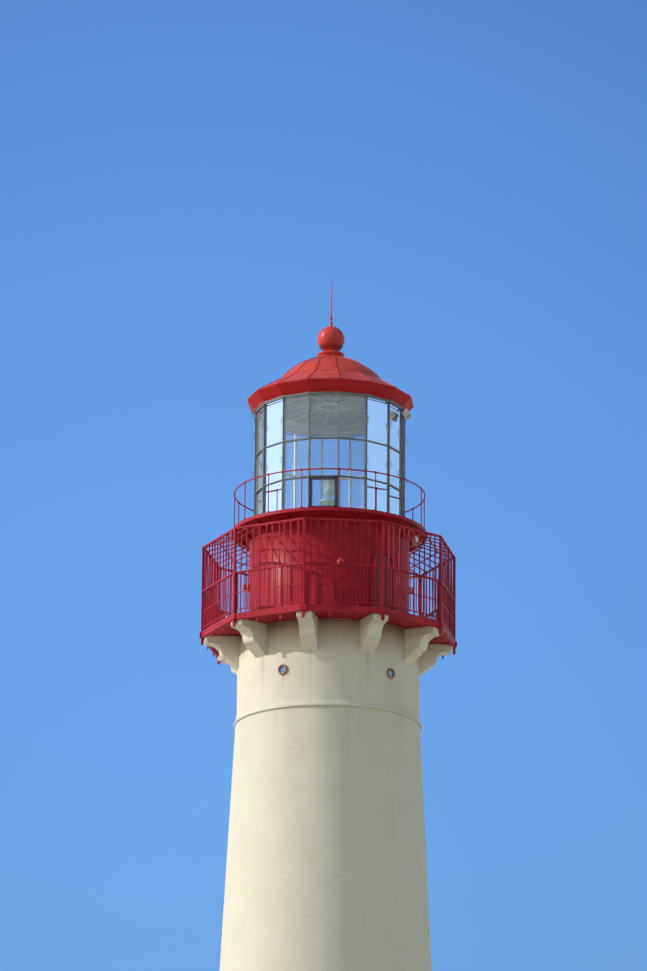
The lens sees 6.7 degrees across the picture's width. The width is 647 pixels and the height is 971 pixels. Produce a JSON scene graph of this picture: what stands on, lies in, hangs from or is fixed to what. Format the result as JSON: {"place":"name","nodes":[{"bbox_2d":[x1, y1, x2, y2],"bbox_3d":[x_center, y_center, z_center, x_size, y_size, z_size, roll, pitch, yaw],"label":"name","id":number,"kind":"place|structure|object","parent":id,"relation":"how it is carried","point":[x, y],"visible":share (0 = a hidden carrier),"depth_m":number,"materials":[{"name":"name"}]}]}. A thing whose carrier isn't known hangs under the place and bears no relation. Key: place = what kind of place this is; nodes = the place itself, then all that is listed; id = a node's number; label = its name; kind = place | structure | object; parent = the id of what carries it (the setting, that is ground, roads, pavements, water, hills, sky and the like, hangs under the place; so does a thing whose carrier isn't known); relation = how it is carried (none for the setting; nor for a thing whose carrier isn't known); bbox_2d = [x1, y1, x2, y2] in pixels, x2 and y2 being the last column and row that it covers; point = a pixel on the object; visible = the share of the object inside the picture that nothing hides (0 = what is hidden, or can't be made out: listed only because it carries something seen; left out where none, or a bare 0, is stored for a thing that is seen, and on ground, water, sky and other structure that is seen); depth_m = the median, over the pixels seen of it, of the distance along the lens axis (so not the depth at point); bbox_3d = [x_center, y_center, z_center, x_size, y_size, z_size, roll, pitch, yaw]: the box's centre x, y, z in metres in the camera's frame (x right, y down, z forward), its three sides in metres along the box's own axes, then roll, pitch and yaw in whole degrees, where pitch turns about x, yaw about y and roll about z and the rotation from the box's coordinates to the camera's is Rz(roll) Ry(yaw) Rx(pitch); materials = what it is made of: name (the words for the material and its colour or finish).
{"place":"outdoors","nodes":[
{"label":"outdoors","id":0,"kind":"place"},
{"bbox_2d":[260,394,363,434],"bbox_3d":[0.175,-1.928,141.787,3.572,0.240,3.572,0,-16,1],"label":"ceiling","id":1,"kind":"structure","parent":0,"point":[323,404],"depth_m":142.31,"materials":[{"name":"grey metal"}]},
{"bbox_2d":[0,0,646,970],"label":"sky","id":2,"kind":"structure","parent":0,"point":[185,185],"materials":[{"name":"blue"}]},
{"bbox_2d":[319,480,334,505],"bbox_3d":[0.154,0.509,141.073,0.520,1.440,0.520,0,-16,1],"label":"beacon on pedestal","id":3,"kind":"object","parent":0,"point":[326,486],"depth_m":141.08,"materials":[{"name":"teal"}]},
{"label":"ground","id":4,"kind":"structure","parent":0,"visible":0},
{"bbox_2d":[220,618,431,970],"bbox_3d":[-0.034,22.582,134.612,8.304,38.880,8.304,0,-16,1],"label":"tower shaft","id":5,"kind":"object","parent":4,"relation":"on","point":[326,866],"visible":0.96,"depth_m":136.86,"materials":[{"name":"beige paint"}]},
{"bbox_2d":[236,664,394,695],"bbox_3d":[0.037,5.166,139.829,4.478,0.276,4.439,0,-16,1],"label":"portholes","id":6,"kind":"object","parent":5,"relation":"in","point":[283,669],"visible":0.38,"depth_m":137.84,"materials":[{"name":"glass"}]},
{"bbox_2d":[199,604,456,656],"bbox_3d":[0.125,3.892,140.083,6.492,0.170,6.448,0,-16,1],"label":"gallery deck","id":7,"kind":"structure","parent":5,"relation":"on","point":[268,615],"depth_m":137.83,"materials":[{"name":"paint"}]},
{"bbox_2d":[201,517,455,664],"bbox_3d":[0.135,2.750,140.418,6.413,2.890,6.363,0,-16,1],"label":"gallery railing","id":8,"kind":"object","parent":7,"relation":"on","point":[212,612],"visible":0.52,"depth_m":138.41,"materials":[{"name":"red metal"}]},
{"bbox_2d":[233,507,426,612],"bbox_3d":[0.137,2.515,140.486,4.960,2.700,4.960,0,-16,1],"label":"watch room wall","id":9,"kind":"structure","parent":7,"relation":"on","point":[330,512],"depth_m":138.82,"materials":[{"name":"metal"}]},
{"bbox_2d":[243,557,414,592],"bbox_3d":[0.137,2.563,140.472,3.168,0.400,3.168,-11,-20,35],"label":"vents","id":10,"kind":"object","parent":9,"relation":"attached to","point":[342,560],"visible":0.71,"depth_m":140.08,"materials":[{"name":"red metal"}]},
{"bbox_2d":[237,511,421,551],"bbox_3d":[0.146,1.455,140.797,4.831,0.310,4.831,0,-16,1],"label":"support brackets","id":11,"kind":"object","parent":9,"relation":"attached to","point":[287,517],"visible":0.1,"depth_m":139.47,"materials":[{"name":"red metal"}]},
{"bbox_2d":[234,468,425,527],"bbox_3d":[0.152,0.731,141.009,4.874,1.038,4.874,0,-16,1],"label":"upper gallery railing","id":12,"kind":"object","parent":9,"relation":"on","point":[339,469],"visible":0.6,"depth_m":139.46,"materials":[{"name":"metal"}]},
{"bbox_2d":[371,549,396,609],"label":"door","id":13,"kind":"structure","parent":9,"relation":"in","point":[379,562],"depth_m":138.94,"materials":[{"name":"red metal"}]},
{"bbox_2d":[204,611,452,676],"bbox_3d":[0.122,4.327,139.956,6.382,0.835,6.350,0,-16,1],"label":"corbels","id":14,"kind":"object","parent":5,"relation":"attached to","point":[417,644],"visible":0.52,"depth_m":138.38,"materials":[{"name":"beige concrete"}]},
{"bbox_3d":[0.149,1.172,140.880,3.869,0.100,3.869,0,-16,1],"label":"lantern kerb","id":15,"kind":"structure","parent":0,"visible":0},
{"bbox_2d":[252,391,406,515],"bbox_3d":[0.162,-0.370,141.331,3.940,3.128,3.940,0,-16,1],"label":"lantern astragals","id":16,"kind":"object","parent":15,"relation":"on","point":[310,477],"visible":0.44,"depth_m":140.19,"materials":[{"name":"grey metal"}]},
{"bbox_2d":[256,394,400,514],"bbox_3d":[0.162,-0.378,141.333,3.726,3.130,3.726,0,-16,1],"label":"window glass","id":17,"kind":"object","parent":16,"relation":"in","point":[377,432],"depth_m":140.17,"materials":[{"name":"clear glass"}]},
{"bbox_2d":[251,391,406,437],"bbox_3d":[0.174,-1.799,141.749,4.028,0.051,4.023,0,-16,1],"label":"roof eave","id":18,"kind":"object","parent":16,"relation":"attached to","point":[324,392],"visible":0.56,"depth_m":140.34,"materials":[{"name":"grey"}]},
{"bbox_2d":[247,356,413,416],"bbox_3d":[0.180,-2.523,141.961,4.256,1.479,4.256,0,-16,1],"label":"lantern roof","id":19,"kind":"structure","parent":16,"relation":"on","point":[330,374],"depth_m":140.47,"materials":[{"name":"red metal"}]},
{"bbox_2d":[317,279,344,356],"bbox_3d":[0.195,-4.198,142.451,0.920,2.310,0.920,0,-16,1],"label":"roof finial","id":20,"kind":"object","parent":19,"relation":"on","point":[331,334],"visible":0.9,"depth_m":142.05,"materials":[{"name":"red paint"}]},
{"bbox_2d":[319,343,342,350],"bbox_3d":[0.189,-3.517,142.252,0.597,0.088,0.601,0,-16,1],"label":"ventilation holes","id":21,"kind":"object","parent":20,"relation":"on","point":[331,346],"visible":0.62,"depth_m":142.07,"materials":[{"name":"black"}]},
{"bbox_2d":[402,409,420,545],"bbox_3d":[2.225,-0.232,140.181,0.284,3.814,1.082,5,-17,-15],"label":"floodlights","id":22,"kind":"object","parent":16,"relation":"hanging from","point":[407,415],"visible":0.73,"depth_m":140.96,"materials":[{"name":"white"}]}
]}

